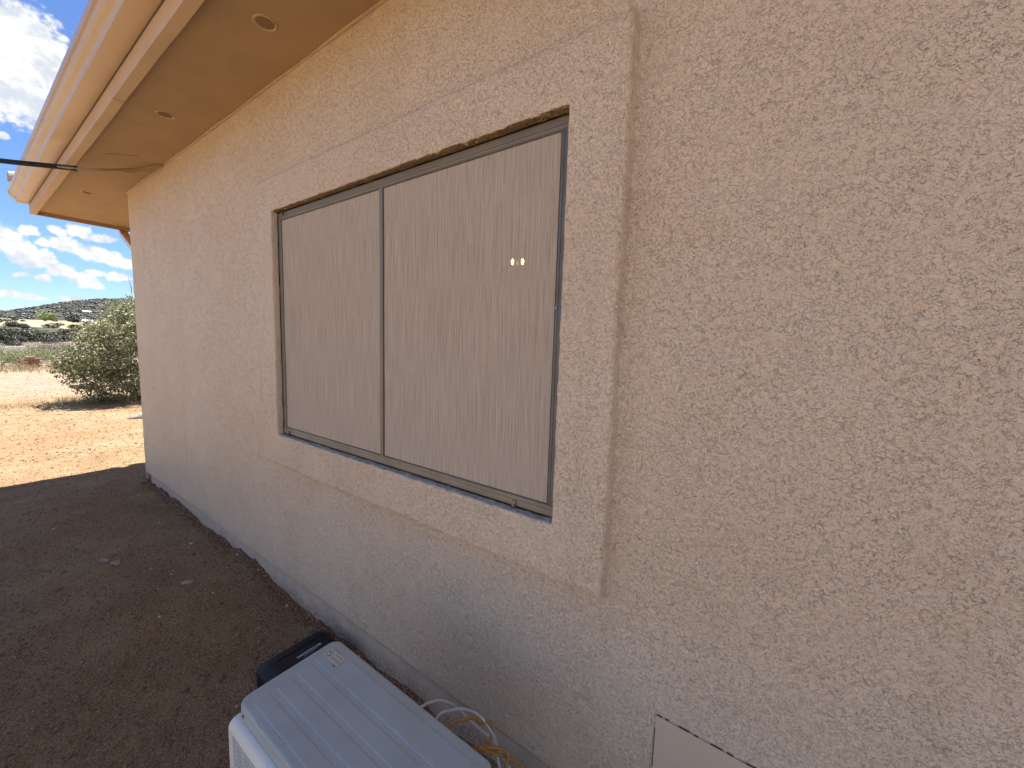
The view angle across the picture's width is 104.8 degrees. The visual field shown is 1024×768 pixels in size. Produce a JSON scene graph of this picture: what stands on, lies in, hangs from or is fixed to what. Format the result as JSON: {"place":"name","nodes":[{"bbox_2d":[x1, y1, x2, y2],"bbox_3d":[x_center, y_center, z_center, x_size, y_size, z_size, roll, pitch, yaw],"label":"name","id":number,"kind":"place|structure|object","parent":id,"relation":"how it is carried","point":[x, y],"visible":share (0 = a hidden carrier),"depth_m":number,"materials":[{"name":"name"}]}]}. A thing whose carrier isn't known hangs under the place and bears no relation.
{"place":"outdoors","nodes":[
{"label":"outdoors","id":0,"kind":"place"},
{"bbox_2d":[0,318,118,328],"bbox_3d":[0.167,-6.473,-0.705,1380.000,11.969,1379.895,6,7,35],"label":"field","id":1,"kind":"structure","parent":0,"point":[35,323],"depth_m":286.03,"materials":[{"name":"beige plant"}]},
{"bbox_2d":[33,311,58,321],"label":"bright tree","id":2,"kind":"object","parent":1,"relation":"on","point":[45,315],"visible":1,"depth_m":333.21,"materials":[{"name":"green plant"}]},
{"bbox_2d":[65,315,81,322],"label":"bush","id":3,"kind":"object","parent":1,"relation":"on","point":[72,318],"visible":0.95,"depth_m":357.44,"materials":[{"name":"green plant"}]},
{"bbox_2d":[0,0,133,310],"label":"sky","id":4,"kind":"structure","parent":0,"point":[44,260],"materials":[{"name":"blue"}]},
{"bbox_2d":[0,299,134,322],"bbox_3d":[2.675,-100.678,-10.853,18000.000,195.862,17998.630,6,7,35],"label":"hill","id":5,"kind":"structure","parent":0,"point":[60,318],"depth_m":589.00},
{"bbox_2d":[0,298,131,320],"bbox_3d":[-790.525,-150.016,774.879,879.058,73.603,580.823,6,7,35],"label":"hill scrub","id":6,"kind":"object","parent":5,"relation":"on","point":[22,312],"visible":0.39,"depth_m":600.16,"materials":[{"name":"green plant"}]},
{"bbox_2d":[0,326,135,341],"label":"valley","id":7,"kind":"structure","parent":0,"point":[51,330],"depth_m":145.57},
{"bbox_2d":[1,321,18,326],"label":"field shrub","id":8,"kind":"object","parent":7,"relation":"on","point":[13,323],"visible":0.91,"depth_m":151.45,"materials":[{"name":"green plant"}]},
{"bbox_2d":[0,326,25,333],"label":"oak tree","id":9,"kind":"object","parent":7,"relation":"on","point":[8,329],"visible":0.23,"depth_m":65.13,"materials":[{"name":"green plant"}]},
{"bbox_2d":[15,323,30,327],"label":"field shrub","id":10,"kind":"object","parent":7,"relation":"on","point":[20,325],"visible":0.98,"depth_m":146.98,"materials":[{"name":"green plant"}]},
{"bbox_2d":[19,328,42,333],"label":"oak tree","id":11,"kind":"object","parent":7,"relation":"on","point":[23,329],"visible":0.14,"depth_m":69.58,"materials":[{"name":"green plant"}]},
{"bbox_2d":[41,323,59,327],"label":"field shrub","id":12,"kind":"object","parent":7,"relation":"on","point":[48,325],"visible":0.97,"depth_m":183.90,"materials":[{"name":"green plant"}]},
{"bbox_2d":[50,328,78,337],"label":"oak tree","id":13,"kind":"object","parent":7,"relation":"on","point":[67,331],"visible":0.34,"depth_m":66.19,"materials":[{"name":"green plant"}]},
{"bbox_2d":[69,323,83,329],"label":"field shrub","id":14,"kind":"object","parent":7,"relation":"on","point":[76,326],"visible":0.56,"depth_m":181.37,"materials":[{"name":"green plant"}]},
{"bbox_2d":[0,340,137,366],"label":"scrubland","id":15,"kind":"structure","parent":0,"point":[61,343],"depth_m":36.87,"materials":[{"name":"green plant"}]},
{"bbox_2d":[0,339,23,345],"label":"dark shrub","id":16,"kind":"object","parent":15,"relation":"on","point":[7,342],"visible":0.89,"depth_m":39.19,"materials":[{"name":"green plant"}]},
{"bbox_2d":[0,333,27,341],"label":"oak tree","id":17,"kind":"object","parent":15,"relation":"on","point":[4,337],"visible":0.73,"depth_m":48.77,"materials":[{"name":"green plant"}]},
{"bbox_2d":[1,346,26,352],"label":"pipe fence","id":18,"kind":"object","parent":15,"relation":"on","point":[12,348],"visible":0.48,"depth_m":22.31,"materials":[{"name":"white metal"}]},
{"bbox_2d":[0,346,43,365],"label":"shrub","id":19,"kind":"object","parent":15,"relation":"on","point":[9,358],"visible":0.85,"depth_m":18.82,"materials":[{"name":"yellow plant"}]},
{"bbox_2d":[2,330,42,341],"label":"oak tree","id":20,"kind":"object","parent":15,"relation":"on","point":[30,335],"visible":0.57,"depth_m":52.60,"materials":[{"name":"green plant"}]},
{"bbox_2d":[3,346,60,362],"bbox_3d":[-25.353,-1.536,20.802,2.663,0.952,2.066,-3,8,-41],"label":"shrub","id":21,"kind":"object","parent":15,"relation":"on","point":[45,356],"visible":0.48,"depth_m":20.73,"materials":[{"name":"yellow plant"}]},
{"bbox_2d":[2,336,75,354],"bbox_3d":[-28.603,-2.207,23.719,3.202,1.505,2.568,1,6,-8],"label":"bare thicket","id":22,"kind":"object","parent":15,"relation":"on","point":[38,346],"visible":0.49,"depth_m":23.65,"materials":[{"name":"grey plant"}]},
{"bbox_2d":[20,339,60,353],"bbox_3d":[-33.025,-2.675,27.954,2.201,1.290,2.744,5,7,32],"label":"bare thicket","id":23,"kind":"object","parent":15,"relation":"on","point":[40,345],"visible":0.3,"depth_m":27.72,"materials":[{"name":"grey plant"}]},
{"bbox_2d":[32,334,63,343],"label":"oak tree","id":24,"kind":"object","parent":15,"relation":"on","point":[51,339],"visible":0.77,"depth_m":49.60,"materials":[{"name":"green plant"}]},
{"bbox_2d":[33,330,63,339],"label":"oak tree","id":25,"kind":"object","parent":15,"relation":"on","point":[44,333],"visible":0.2,"depth_m":57.27,"materials":[{"name":"green plant"}]},
{"bbox_2d":[43,334,104,358],"bbox_3d":[-27.096,-2.290,24.332,2.812,1.648,3.506,-2,7,-33],"label":"bare thicket","id":26,"kind":"object","parent":15,"relation":"on","point":[61,347],"visible":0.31,"depth_m":24.03,"materials":[{"name":"grey plant"}]},
{"bbox_2d":[58,331,103,342],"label":"oak tree","id":27,"kind":"object","parent":15,"relation":"on","point":[66,336],"visible":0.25,"depth_m":54.98,"materials":[{"name":"green plant"}]},
{"bbox_2d":[0,361,138,372],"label":"dry grass","id":28,"kind":"structure","parent":0,"point":[16,368],"depth_m":17.01,"materials":[{"name":"beige plant"}]},
{"bbox_2d":[0,392,140,408],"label":"dry grass","id":29,"kind":"structure","parent":0,"point":[67,402],"depth_m":9.61,"materials":[{"name":"beige plant"}]},
{"bbox_2d":[0,372,143,465],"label":"gravel","id":30,"kind":"structure","parent":0,"point":[64,421],"depth_m":7.60,"materials":[{"name":"beige gravel"}]},
{"bbox_2d":[0,366,497,767],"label":"ground","id":31,"kind":"structure","parent":0,"point":[90,643],"depth_m":2.53,"materials":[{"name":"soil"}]},
{"bbox_2d":[16,356,41,367],"bbox_3d":[-22.312,-1.007,18.209,0.472,0.524,0.764,6,7,35],"label":"brick stub","id":32,"kind":"object","parent":31,"relation":"on","point":[30,360],"visible":0.66,"depth_m":18.27,"materials":[{"name":"red brick"}]},
{"bbox_2d":[38,272,140,402],"bbox_3d":[-9.840,-1.267,10.911,4.531,3.395,3.301,-2,7,-36],"label":"bush","id":33,"kind":"object","parent":31,"relation":"on","point":[110,376],"visible":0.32,"depth_m":9.74,"materials":[{"name":"green plant"}]},
{"bbox_2d":[99,558,111,562],"bbox_3d":[-3.102,1.345,3.001,0.099,0.041,0.048,2,6,3],"label":"stone","id":34,"kind":"object","parent":31,"relation":"on","point":[105,560],"visible":0.94,"depth_m":2.98,"materials":[{"name":"grey stone"}]},
{"bbox_2d":[111,560,119,564],"bbox_3d":[-2.975,1.338,2.955,0.072,0.018,0.047,6,7,35],"label":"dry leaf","id":35,"kind":"object","parent":31,"relation":"on","point":[117,562],"visible":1,"depth_m":2.94,"materials":[{"name":"brown plant"}]},
{"bbox_2d":[127,412,141,418],"bbox_3d":[-7.652,0.676,8.380,0.509,0.269,0.814,6,7,35],"label":"rock","id":36,"kind":"object","parent":31,"relation":"on","point":[137,416],"visible":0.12,"depth_m":8.12,"materials":[{"name":"white stone"}]},
{"bbox_2d":[180,579,193,583],"bbox_3d":[-2.258,1.381,2.742,0.056,0.030,0.068,6,7,35],"label":"stone","id":37,"kind":"object","parent":31,"relation":"on","point":[187,581],"visible":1,"depth_m":2.73,"materials":[{"name":"grey stone"}]},
{"bbox_2d":[256,631,337,687],"bbox_3d":[-1.109,1.527,2.106,0.319,0.165,0.372,6,7,35],"label":"bait station","id":38,"kind":"object","parent":31,"relation":"on","point":[283,661],"visible":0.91,"depth_m":2.09,"materials":[{"name":"black plastic"}]},
{"bbox_2d":[140,480,461,737],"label":"soil crumbs","id":39,"kind":"object","parent":31,"relation":"on","point":[282,593],"visible":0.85,"depth_m":2.81,"materials":[{"name":"brown soil"}]},
{"bbox_2d":[228,642,491,767],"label":"air conditioner","id":40,"kind":"object","parent":31,"relation":"on","point":[335,705],"visible":1,"depth_m":1.18,"materials":[{"name":"white metal"}]},
{"bbox_2d":[421,699,510,767],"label":"white cable","id":41,"kind":"object","parent":40,"relation":"attached to","point":[482,731],"visible":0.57,"depth_m":1.39,"materials":[{"name":"white plastic"}]},
{"bbox_2d":[436,707,500,767],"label":"white cable","id":42,"kind":"object","parent":40,"relation":"attached to","point":[478,715],"visible":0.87,"depth_m":1.32,"materials":[{"name":"white plastic"}]},
{"bbox_2d":[448,716,509,767],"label":"yellow cord","id":43,"kind":"object","parent":42,"relation":"on","point":[488,745],"visible":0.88,"depth_m":1.28,"materials":[{"name":"yellow plastic"}]},
{"bbox_2d":[477,745,523,767],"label":"yellow cord","id":44,"kind":"object","parent":42,"relation":"attached to","point":[501,755],"visible":1,"depth_m":1.27,"materials":[{"name":"plastic"}]},
{"bbox_2d":[7,0,1023,767],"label":"house","id":45,"kind":"structure","parent":31,"relation":"on","point":[589,382],"depth_m":1.23,"materials":[{"name":"beige paint"}]},
{"bbox_2d":[57,164,161,170],"bbox_3d":[-3.494,-1.887,3.407,0.824,0.140,0.112,1,6,-9],"label":"painted cable","id":46,"kind":"object","parent":45,"relation":"attached to","point":[118,169],"visible":1,"depth_m":3.41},
{"bbox_2d":[0,158,76,166],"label":"service cable","id":47,"kind":"object","parent":46,"relation":"attached to","point":[27,162],"visible":1,"depth_m":3.41,"materials":[{"name":"black rubber"}]},
{"bbox_2d":[0,161,77,170],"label":"service cable","id":48,"kind":"object","parent":46,"relation":"attached to","point":[31,165],"visible":1,"depth_m":3.41,"materials":[{"name":"black rubber"}]},
{"bbox_2d":[122,164,163,172],"bbox_3d":[-3.390,-1.963,3.577,0.654,0.103,0.024,4,6,18],"label":"painted cable","id":49,"kind":"object","parent":45,"relation":"attached to","point":[145,171],"visible":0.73,"depth_m":3.54,"materials":[{"name":"beige paint"}]},
{"bbox_2d":[278,114,568,516],"bbox_3d":[-0.622,-0.272,1.868,1.954,1.348,0.034,6,7,35],"label":"window","id":50,"kind":"structure","parent":45,"relation":"in","point":[421,304],"depth_m":1.64,"materials":[{"name":"beige metal"}]}
]}

